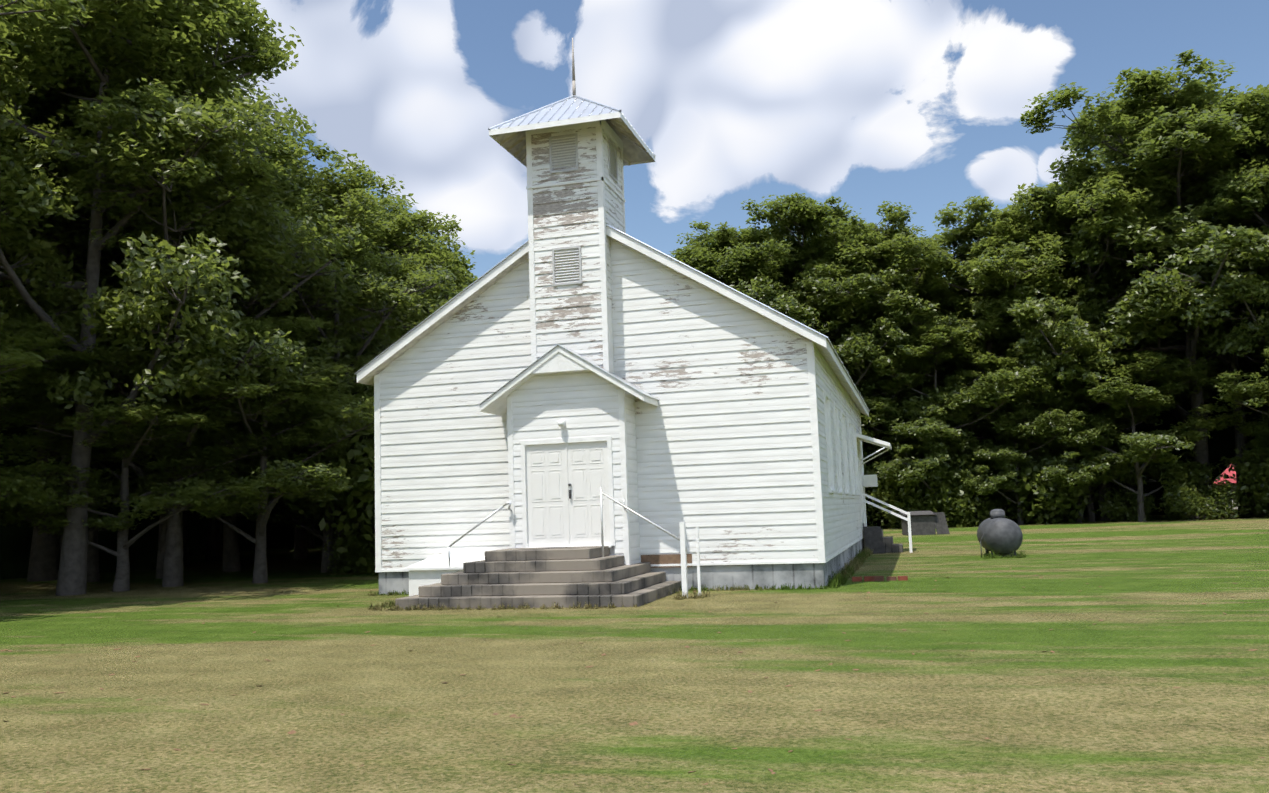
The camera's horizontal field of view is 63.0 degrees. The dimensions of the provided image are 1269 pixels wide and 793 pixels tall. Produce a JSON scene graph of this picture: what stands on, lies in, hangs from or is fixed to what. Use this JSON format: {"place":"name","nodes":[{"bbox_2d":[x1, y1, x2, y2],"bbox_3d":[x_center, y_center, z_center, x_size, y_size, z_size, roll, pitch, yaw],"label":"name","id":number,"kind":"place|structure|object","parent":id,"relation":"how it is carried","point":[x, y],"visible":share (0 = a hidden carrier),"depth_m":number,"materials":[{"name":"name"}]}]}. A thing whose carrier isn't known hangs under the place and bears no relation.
{"place":"outdoors","nodes":[
{"label":"outdoors","id":0,"kind":"place"},
{"bbox_2d":[551,131,615,373],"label":"louvered vents","id":1,"kind":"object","parent":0,"point":[610,334],"visible":0.07,"depth_m":21.58,"materials":[{"name":"grey wood"}]},
{"bbox_2d":[526,120,625,373],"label":"tower trim","id":2,"kind":"structure","parent":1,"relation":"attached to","point":[600,179],"depth_m":21.61,"materials":[{"name":"white wood"}]},
{"bbox_2d":[531,126,623,369],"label":"bell tower","id":3,"kind":"structure","parent":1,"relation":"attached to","point":[569,317],"depth_m":21.58,"materials":[{"name":"white wood"}]},
{"bbox_2d":[549,133,617,285],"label":"louvered vents","id":4,"kind":"object","parent":1,"relation":"attached to","point":[569,170],"visible":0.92,"depth_m":21.69,"materials":[{"name":"white wood"}]},
{"bbox_2d":[379,238,817,569],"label":"church wall","id":5,"kind":"structure","parent":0,"point":[724,448],"depth_m":21.23,"materials":[{"name":"white wood"}]},
{"bbox_2d":[355,224,869,416],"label":"roof trim","id":6,"kind":"structure","parent":5,"relation":"on","point":[376,365],"depth_m":22.10,"materials":[{"name":"white wood"}]},
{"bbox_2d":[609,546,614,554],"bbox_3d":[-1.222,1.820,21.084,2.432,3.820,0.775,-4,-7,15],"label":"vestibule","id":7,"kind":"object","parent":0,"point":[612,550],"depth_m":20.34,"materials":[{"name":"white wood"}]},
{"bbox_2d":[0,509,1268,792],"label":"ground","id":8,"kind":"structure","parent":0,"point":[996,695],"depth_m":9.82,"materials":[{"name":"green plant"}]},
{"bbox_2d":[0,319,92,507],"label":"tree","id":9,"kind":"object","parent":8,"relation":"on","point":[23,491],"visible":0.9,"depth_m":24.35,"materials":[{"name":"green plant"}]},
{"bbox_2d":[0,0,92,360],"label":"tree","id":10,"kind":"object","parent":8,"relation":"on","point":[32,8],"visible":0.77,"depth_m":22.35,"materials":[{"name":"green plant"}]},
{"bbox_2d":[0,46,140,400],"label":"tree","id":11,"kind":"object","parent":8,"relation":"on","point":[21,106],"visible":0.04,"depth_m":32.04,"materials":[{"name":"green plant"}]},
{"bbox_2d":[0,87,282,554],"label":"tree","id":12,"kind":"object","parent":8,"relation":"on","point":[43,105],"visible":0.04,"depth_m":33.28,"materials":[{"name":"green plant"}]},
{"bbox_2d":[0,343,290,591],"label":"tree","id":13,"kind":"object","parent":8,"relation":"on","point":[124,491],"visible":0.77,"depth_m":26.50,"materials":[{"name":"green plant"}]},
{"bbox_2d":[0,0,312,595],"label":"tree","id":14,"kind":"object","parent":8,"relation":"on","point":[211,23],"visible":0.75,"depth_m":26.20,"materials":[{"name":"green plant"}]},
{"bbox_2d":[0,0,316,581],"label":"tree","id":15,"kind":"object","parent":8,"relation":"on","point":[44,560],"depth_m":34.39,"materials":[{"name":"green plant"}]},
{"bbox_2d":[14,81,336,578],"bbox_3d":[-15.042,-2.191,33.894,11.358,16.767,11.048,-6,-8,34],"label":"tree","id":16,"kind":"object","parent":8,"relation":"on","point":[162,525],"visible":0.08,"depth_m":31.48,"materials":[{"name":"green plant"}]},
{"bbox_2d":[167,201,189,565],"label":"tree","id":17,"kind":"object","parent":8,"relation":"on","point":[186,559],"depth_m":43.64,"materials":[{"name":"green plant"}]},
{"bbox_2d":[0,0,357,582],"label":"tree","id":18,"kind":"object","parent":8,"relation":"on","point":[93,572],"visible":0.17,"depth_m":32.08,"materials":[{"name":"green plant"}]},
{"bbox_2d":[0,24,368,586],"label":"tree","id":19,"kind":"object","parent":8,"relation":"on","point":[246,360],"visible":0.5,"depth_m":27.66,"materials":[{"name":"green plant"}]},
{"bbox_2d":[36,131,404,571],"bbox_3d":[-14.567,-1.579,36.854,11.820,16.145,11.497,1,-7,-23],"label":"tree","id":20,"kind":"object","parent":8,"relation":"on","point":[231,560],"visible":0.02,"depth_m":35.98,"materials":[{"name":"green plant"}]},
{"bbox_2d":[106,313,373,582],"bbox_3d":[-10.262,1.473,28.882,8.109,7.729,7.888,-5,-7,25],"label":"tree","id":21,"kind":"object","parent":8,"relation":"on","point":[279,474],"visible":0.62,"depth_m":27.90,"materials":[{"name":"green plant"}]},
{"bbox_2d":[205,312,317,559],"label":"tree","id":22,"kind":"object","parent":8,"relation":"on","point":[213,551],"depth_m":49.23,"materials":[{"name":"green plant"}]},
{"bbox_2d":[183,189,381,563],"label":"tree","id":23,"kind":"object","parent":8,"relation":"on","point":[275,397],"depth_m":42.86,"materials":[{"name":"green plant"}]},
{"bbox_2d":[208,355,374,572],"bbox_3d":[-9.797,2.191,33.507,8.631,7.269,8.395,-7,-8,37],"label":"tree","id":24,"kind":"object","parent":8,"relation":"on","point":[341,496],"visible":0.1,"depth_m":32.21,"materials":[{"name":"green plant"}]},
{"bbox_2d":[223,427,365,553],"bbox_3d":[-9.836,2.943,35.431,7.627,6.160,7.419,2,-8,-35],"label":"tree","id":25,"kind":"object","parent":8,"relation":"on","point":[279,515],"visible":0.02,"depth_m":33.74,"materials":[{"name":"green plant"}]},
{"bbox_2d":[249,372,374,532],"bbox_3d":[-9.560,2.607,36.831,8.574,7.152,8.339,-3,-6,4],"label":"tree","id":26,"kind":"object","parent":8,"relation":"on","point":[326,463],"depth_m":35.38,"materials":[{"name":"green plant"}]},
{"bbox_2d":[279,415,376,574],"bbox_3d":[-7.082,2.736,33.852,9.514,5.964,8.866,2,-7,-32],"label":"bush","id":27,"kind":"object","parent":8,"relation":"on","point":[361,470],"visible":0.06,"depth_m":30.48,"materials":[{"name":"green plant"}]},
{"bbox_2d":[306,210,378,547],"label":"tree","id":28,"kind":"object","parent":8,"relation":"on","point":[310,540],"depth_m":61.93,"materials":[{"name":"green plant"}]},
{"bbox_2d":[253,179,433,558],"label":"tree","id":29,"kind":"object","parent":8,"relation":"on","point":[300,546],"depth_m":45.96,"materials":[{"name":"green plant"}]},
{"bbox_2d":[217,155,477,569],"bbox_3d":[-10.091,-0.937,34.434,9.550,13.947,9.288,-2,-6,-2],"label":"tree","id":30,"kind":"object","parent":8,"relation":"on","point":[355,205],"visible":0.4,"depth_m":33.29,"materials":[{"name":"green plant"}]},
{"bbox_2d":[322,524,377,573],"bbox_3d":[-8.616,4.759,32.235,2.505,1.585,2.688,-5,-7,25],"label":"bush","id":31,"kind":"object","parent":8,"relation":"on","point":[350,557],"visible":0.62,"depth_m":31.64,"materials":[{"name":"green plant"}]},
{"bbox_2d":[276,232,460,368],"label":"tree","id":32,"kind":"object","parent":8,"relation":"on","point":[371,349],"visible":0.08,"depth_m":42.69,"materials":[{"name":"green plant"}]},
{"bbox_2d":[363,188,378,200],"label":"tree","id":33,"kind":"object","parent":8,"relation":"on","point":[370,192],"depth_m":54.37,"materials":[{"name":"green plant"}]},
{"bbox_2d":[279,194,468,407],"bbox_3d":[-9.471,-0.542,40.464,9.790,14.460,10.066,-6,-8,34],"label":"tree","id":34,"kind":"object","parent":8,"relation":"on","point":[412,224],"visible":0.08,"depth_m":39.99,"materials":[{"name":"green plant"}]},
{"bbox_2d":[405,557,484,595],"bbox_3d":[-3.795,3.774,21.460,1.600,0.800,1.000,-4,-7,15],"label":"cellar hatch","id":35,"kind":"object","parent":8,"relation":"on","point":[427,572],"visible":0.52,"depth_m":21.19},
{"bbox_2d":[448,501,511,566],"bbox_3d":[-3.103,2.807,20.949,1.403,1.343,0.163,-4,-7,15],"label":"rail","id":36,"kind":"object","parent":35,"relation":"on","point":[481,522],"visible":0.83,"depth_m":20.92,"materials":[{"name":"grey metal"}]},
{"bbox_2d":[425,247,477,292],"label":"tree","id":37,"kind":"object","parent":8,"relation":"on","point":[463,265],"visible":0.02,"depth_m":53.50,"materials":[{"name":"green plant"}]},
{"bbox_2d":[395,546,680,608],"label":"front steps","id":38,"kind":"structure","parent":8,"relation":"on","point":[564,577],"depth_m":18.67,"materials":[{"name":"grey concrete"}]},
{"bbox_2d":[508,371,639,563],"bbox_3d":[-1.248,1.413,21.084,2.472,4.530,0.866,-4,-7,15],"label":"entrance vestibule","id":39,"kind":"object","parent":38,"relation":"on","point":[583,404],"visible":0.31,"depth_m":20.79,"materials":[{"name":"white wood"}]},
{"bbox_2d":[558,419,564,426],"bbox_3d":[-1.462,0.530,20.696,0.150,0.165,0.155,-4,-7,15],"label":"light fixture","id":40,"kind":"object","parent":39,"relation":"attached to","point":[561,422],"visible":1,"depth_m":20.64,"materials":[{"name":"white glass"}]},
{"bbox_2d":[520,436,614,547],"bbox_3d":[-1.334,1.926,20.643,1.920,2.180,0.160,-4,-7,15],"label":"vestibule door","id":41,"kind":"structure","parent":39,"relation":"in","point":[564,480],"depth_m":20.64,"materials":[{"name":"white wood"}]},
{"bbox_2d":[478,344,658,415],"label":"porch roof","id":42,"kind":"structure","parent":39,"relation":"attached to","point":[557,359],"depth_m":20.70,"materials":[{"name":"white wood"}]},
{"bbox_2d":[507,390,630,564],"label":"corner trim","id":43,"kind":"structure","parent":39,"relation":"attached to","point":[624,474],"depth_m":20.46,"materials":[{"name":"white wood"}]},
{"bbox_2d":[600,487,687,557],"bbox_3d":[0.286,2.339,19.432,1.659,1.345,0.873,-6,-8,34],"label":"rail","id":44,"kind":"object","parent":38,"relation":"on","point":[632,511],"visible":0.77,"depth_m":19.47,"materials":[{"name":"white metal"}]},
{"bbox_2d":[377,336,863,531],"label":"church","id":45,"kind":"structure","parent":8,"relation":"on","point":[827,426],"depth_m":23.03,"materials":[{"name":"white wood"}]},
{"bbox_2d":[488,38,655,166],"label":"tower roof","id":46,"kind":"structure","parent":45,"relation":"on","point":[509,136],"depth_m":22.00,"materials":[{"name":"silver metal"}]},
{"bbox_2d":[374,342,866,571],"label":"corner trim","id":47,"kind":"structure","parent":45,"relation":"attached to","point":[815,456],"depth_m":20.41,"materials":[{"name":"white wood"}]},
{"bbox_2d":[641,554,691,567],"bbox_3d":[0.639,3.303,20.797,1.050,0.260,0.009,-4,-7,15],"label":"board","id":48,"kind":"object","parent":45,"relation":"attached to","point":[665,559],"visible":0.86,"depth_m":20.80,"materials":[{"name":"brown wood"}]},
{"bbox_2d":[814,345,866,558],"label":"side wall","id":49,"kind":"structure","parent":45,"relation":"attached to","point":[843,528],"depth_m":24.39,"materials":[{"name":"white wood"}]},
{"bbox_2d":[823,390,864,523],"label":"windows","id":50,"kind":"structure","parent":49,"relation":"in","point":[858,474],"depth_m":26.78,"materials":[{"name":"white wood"}]},
{"bbox_2d":[856,433,891,486],"bbox_3d":[8.015,2.118,34.385,1.050,1.700,3.000,-4,-7,15],"label":"awning","id":51,"kind":"object","parent":45,"relation":"attached to","point":[869,480],"visible":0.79,"depth_m":34.45,"materials":[{"name":"metal"}]},
{"bbox_2d":[379,539,863,594],"bbox_3d":[1.251,4.744,29.162,9.560,0.910,16.560,-4,-7,15],"label":"foundation","id":52,"kind":"object","parent":8,"relation":"on","point":[803,574],"depth_m":20.49,"materials":[{"name":"grey concrete"}]},
{"bbox_2d":[0,258,1268,579],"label":"forest","id":53,"kind":"object","parent":8,"relation":"on","point":[14,548],"depth_m":55.43,"materials":[{"name":"green plant"}]},
{"bbox_2d":[679,522,700,597],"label":"posts","id":54,"kind":"object","parent":8,"relation":"on","point":[683,557],"visible":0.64,"depth_m":18.87,"materials":[{"name":"white wood"}]},
{"bbox_2d":[367,546,1025,610],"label":"grass tufts","id":55,"kind":"object","parent":8,"relation":"on","point":[847,570],"visible":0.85,"depth_m":19.99,"materials":[{"name":"green plant"}]},
{"bbox_2d":[703,271,759,296],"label":"tree","id":56,"kind":"object","parent":8,"relation":"on","point":[729,281],"depth_m":66.47,"materials":[{"name":"green plant"}]},
{"bbox_2d":[668,221,828,325],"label":"tree","id":57,"kind":"object","parent":8,"relation":"on","point":[704,259],"visible":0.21,"depth_m":64.18,"materials":[{"name":"green plant"}]},
{"bbox_2d":[728,228,869,393],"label":"tree","id":58,"kind":"object","parent":8,"relation":"on","point":[784,282],"visible":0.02,"depth_m":68.34,"materials":[{"name":"green plant"}]},
{"bbox_2d":[696,192,916,388],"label":"tree","id":59,"kind":"object","parent":8,"relation":"on","point":[803,216],"visible":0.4,"depth_m":63.50,"materials":[{"name":"green plant"}]},
{"bbox_2d":[774,221,923,430],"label":"tree","id":60,"kind":"object","parent":8,"relation":"on","point":[829,234],"visible":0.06,"depth_m":66.56,"materials":[{"name":"green plant"}]},
{"bbox_2d":[800,299,930,468],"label":"tree","id":61,"kind":"object","parent":8,"relation":"on","point":[845,320],"visible":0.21,"depth_m":62.49,"materials":[{"name":"green plant"}]},
{"bbox_2d":[863,526,884,553],"bbox_3d":[7.612,4.560,32.894,0.687,0.850,0.165,-5,-7,23],"label":"leaning panel","id":62,"kind":"object","parent":8,"relation":"on","point":[873,537],"visible":0.8,"depth_m":32.89,"materials":[{"name":"grey wood"}]},
{"bbox_2d":[852,576,907,581],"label":"loose bricks","id":63,"kind":"object","parent":8,"relation":"on","point":[870,578],"visible":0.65,"depth_m":21.33,"materials":[{"name":"red brick"}]},
{"bbox_2d":[863,529,902,552],"bbox_3d":[8.073,4.689,33.615,1.200,0.720,1.150,-4,-7,15],"label":"side stoop","id":64,"kind":"object","parent":8,"relation":"on","point":[890,546],"visible":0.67,"depth_m":33.00,"materials":[{"name":"grey concrete"}]},
{"bbox_2d":[862,493,912,552],"bbox_3d":[8.031,4.000,32.909,1.448,1.936,0.090,-4,-7,15],"label":"rail","id":65,"kind":"object","parent":8,"relation":"on","point":[908,519],"visible":1,"depth_m":32.84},
{"bbox_2d":[854,382,923,524],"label":"tree","id":66,"kind":"object","parent":8,"relation":"on","point":[883,403],"visible":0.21,"depth_m":61.08,"materials":[{"name":"green plant"}]},
{"bbox_2d":[787,224,1018,526],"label":"tree","id":67,"kind":"object","parent":8,"relation":"on","point":[849,255],"visible":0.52,"depth_m":62.24,"materials":[{"name":"green plant"}]},
{"bbox_2d":[865,442,977,527],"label":"bush","id":68,"kind":"object","parent":8,"relation":"on","point":[936,479],"visible":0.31,"depth_m":60.47,"materials":[{"name":"green plant"}]},
{"bbox_2d":[868,268,990,457],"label":"tree","id":69,"kind":"object","parent":8,"relation":"on","point":[961,303],"visible":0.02,"depth_m":65.18,"materials":[{"name":"green plant"}]},
{"bbox_2d":[865,455,995,528],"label":"bush","id":70,"kind":"object","parent":8,"relation":"on","point":[909,504],"visible":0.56,"depth_m":59.88,"materials":[{"name":"green plant"}]},
{"bbox_2d":[855,324,1036,493],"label":"tree","id":71,"kind":"object","parent":8,"relation":"on","point":[930,434],"visible":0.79,"depth_m":60.13,"materials":[{"name":"green plant"}]},
{"bbox_2d":[946,279,1007,520],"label":"tree","id":72,"kind":"object","parent":8,"relation":"on","point":[982,440],"depth_m":73.06,"materials":[{"name":"green plant"}]},
{"bbox_2d":[919,375,1036,524],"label":"tree","id":73,"kind":"object","parent":8,"relation":"on","point":[1007,441],"visible":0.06,"depth_m":61.45,"materials":[{"name":"green plant"}]},
{"bbox_2d":[877,195,1107,517],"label":"tree","id":74,"kind":"object","parent":8,"relation":"on","point":[995,230],"visible":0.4,"depth_m":62.83,"materials":[{"name":"green plant"}]},
{"bbox_2d":[977,509,1022,557],"bbox_3d":[10.233,3.842,29.268,1.132,1.322,2.460,-3,-6,11],"label":"propane tank","id":75,"kind":"object","parent":8,"relation":"on","point":[997,530],"visible":0.92,"depth_m":28.23,"materials":[{"name":"grey metal"}]},
{"bbox_2d":[939,375,1082,524],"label":"tree","id":76,"kind":"object","parent":8,"relation":"on","point":[1004,457],"visible":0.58,"depth_m":58.73,"materials":[{"name":"green plant"}]},
{"bbox_2d":[913,267,1117,443],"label":"tree","id":77,"kind":"object","parent":8,"relation":"on","point":[959,291],"visible":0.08,"depth_m":67.33,"materials":[{"name":"green plant"}]},
{"bbox_2d":[979,488,1058,523],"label":"bush","id":78,"kind":"object","parent":8,"relation":"on","point":[1005,505],"visible":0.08,"depth_m":61.09,"materials":[{"name":"green plant"}]},
{"bbox_2d":[977,414,1104,524],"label":"bush","id":79,"kind":"object","parent":8,"relation":"on","point":[1066,499],"visible":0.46,"depth_m":59.08,"materials":[{"name":"green plant"}]},
{"bbox_2d":[990,349,1179,522],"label":"tree","id":80,"kind":"object","parent":8,"relation":"on","point":[1063,473],"visible":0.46,"depth_m":58.22,"materials":[{"name":"green plant"}]},
{"bbox_2d":[949,155,1228,520],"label":"tree","id":81,"kind":"object","parent":8,"relation":"on","point":[1100,185],"visible":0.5,"depth_m":59.91,"materials":[{"name":"green plant"}]},
{"bbox_2d":[991,323,1189,521],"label":"tree","id":82,"kind":"object","parent":8,"relation":"on","point":[1093,329],"visible":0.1,"depth_m":59.70,"materials":[{"name":"green plant"}]},
{"bbox_2d":[994,159,1240,503],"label":"tree","id":83,"kind":"object","parent":8,"relation":"on","point":[1116,285],"visible":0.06,"depth_m":62.78,"materials":[{"name":"green plant"}]},
{"bbox_2d":[1096,482,1157,521],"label":"bush","id":84,"kind":"object","parent":8,"relation":"on","point":[1126,511],"visible":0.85,"depth_m":58.34,"materials":[{"name":"green plant"}]},
{"bbox_2d":[999,49,1268,516],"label":"tree","id":85,"kind":"object","parent":8,"relation":"on","point":[1211,136],"visible":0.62,"depth_m":58.75,"materials":[{"name":"green plant"}]},
{"bbox_2d":[1052,350,1251,521],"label":"tree","id":86,"kind":"object","parent":8,"relation":"on","point":[1151,449],"visible":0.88,"depth_m":56.89,"materials":[{"name":"green plant"}]},
{"bbox_2d":[1059,97,1258,424],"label":"tree","id":87,"kind":"object","parent":8,"relation":"on","point":[1102,158],"depth_m":67.31,"materials":[{"name":"green plant"}]},
{"bbox_2d":[1076,87,1268,515],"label":"tree","id":88,"kind":"object","parent":8,"relation":"on","point":[1231,361],"visible":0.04,"depth_m":61.85,"materials":[{"name":"green plant"}]},
{"bbox_2d":[1155,465,1241,519],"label":"bush","id":89,"kind":"object","parent":8,"relation":"on","point":[1182,489],"visible":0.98,"depth_m":55.96,"materials":[{"name":"green plant"}]},
{"bbox_2d":[1153,116,1268,379],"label":"tree","id":90,"kind":"object","parent":8,"relation":"on","point":[1245,283],"visible":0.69,"depth_m":56.27,"materials":[{"name":"green plant"}]},
{"bbox_2d":[1206,205,1265,374],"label":"tree","id":91,"kind":"object","parent":8,"relation":"on","point":[1220,371],"depth_m":65.48,"materials":[{"name":"green plant"}]},
{"bbox_2d":[1213,465,1259,508],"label":"red roof building","id":92,"kind":"structure","parent":8,"relation":"on","point":[1230,479],"depth_m":81.01,"materials":[{"name":"metal"}]},
{"bbox_2d":[1208,214,1268,406],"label":"tree","id":93,"kind":"object","parent":8,"relation":"on","point":[1242,363],"visible":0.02,"depth_m":65.49,"materials":[{"name":"green plant"}]},
{"bbox_2d":[1213,326,1268,477],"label":"tree","id":94,"kind":"object","parent":8,"relation":"on","point":[1256,392],"visible":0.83,"depth_m":54.53,"materials":[{"name":"green plant"}]},
{"bbox_2d":[1217,447,1268,517],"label":"bush","id":95,"kind":"object","parent":8,"relation":"on","point":[1260,498],"visible":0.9,"depth_m":56.15,"materials":[{"name":"green plant"}]},
{"bbox_2d":[1247,123,1268,368],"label":"tree","id":96,"kind":"object","parent":8,"relation":"on","point":[1261,273],"depth_m":58.61,"materials":[{"name":"green plant"}]},
{"bbox_2d":[203,0,1268,287],"label":"sky","id":97,"kind":"structure","parent":0,"point":[918,104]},
{"bbox_2d":[899,511,949,535],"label":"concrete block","id":98,"kind":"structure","parent":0,"point":[924,522],"depth_m":48.23,"materials":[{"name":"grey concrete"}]}
]}

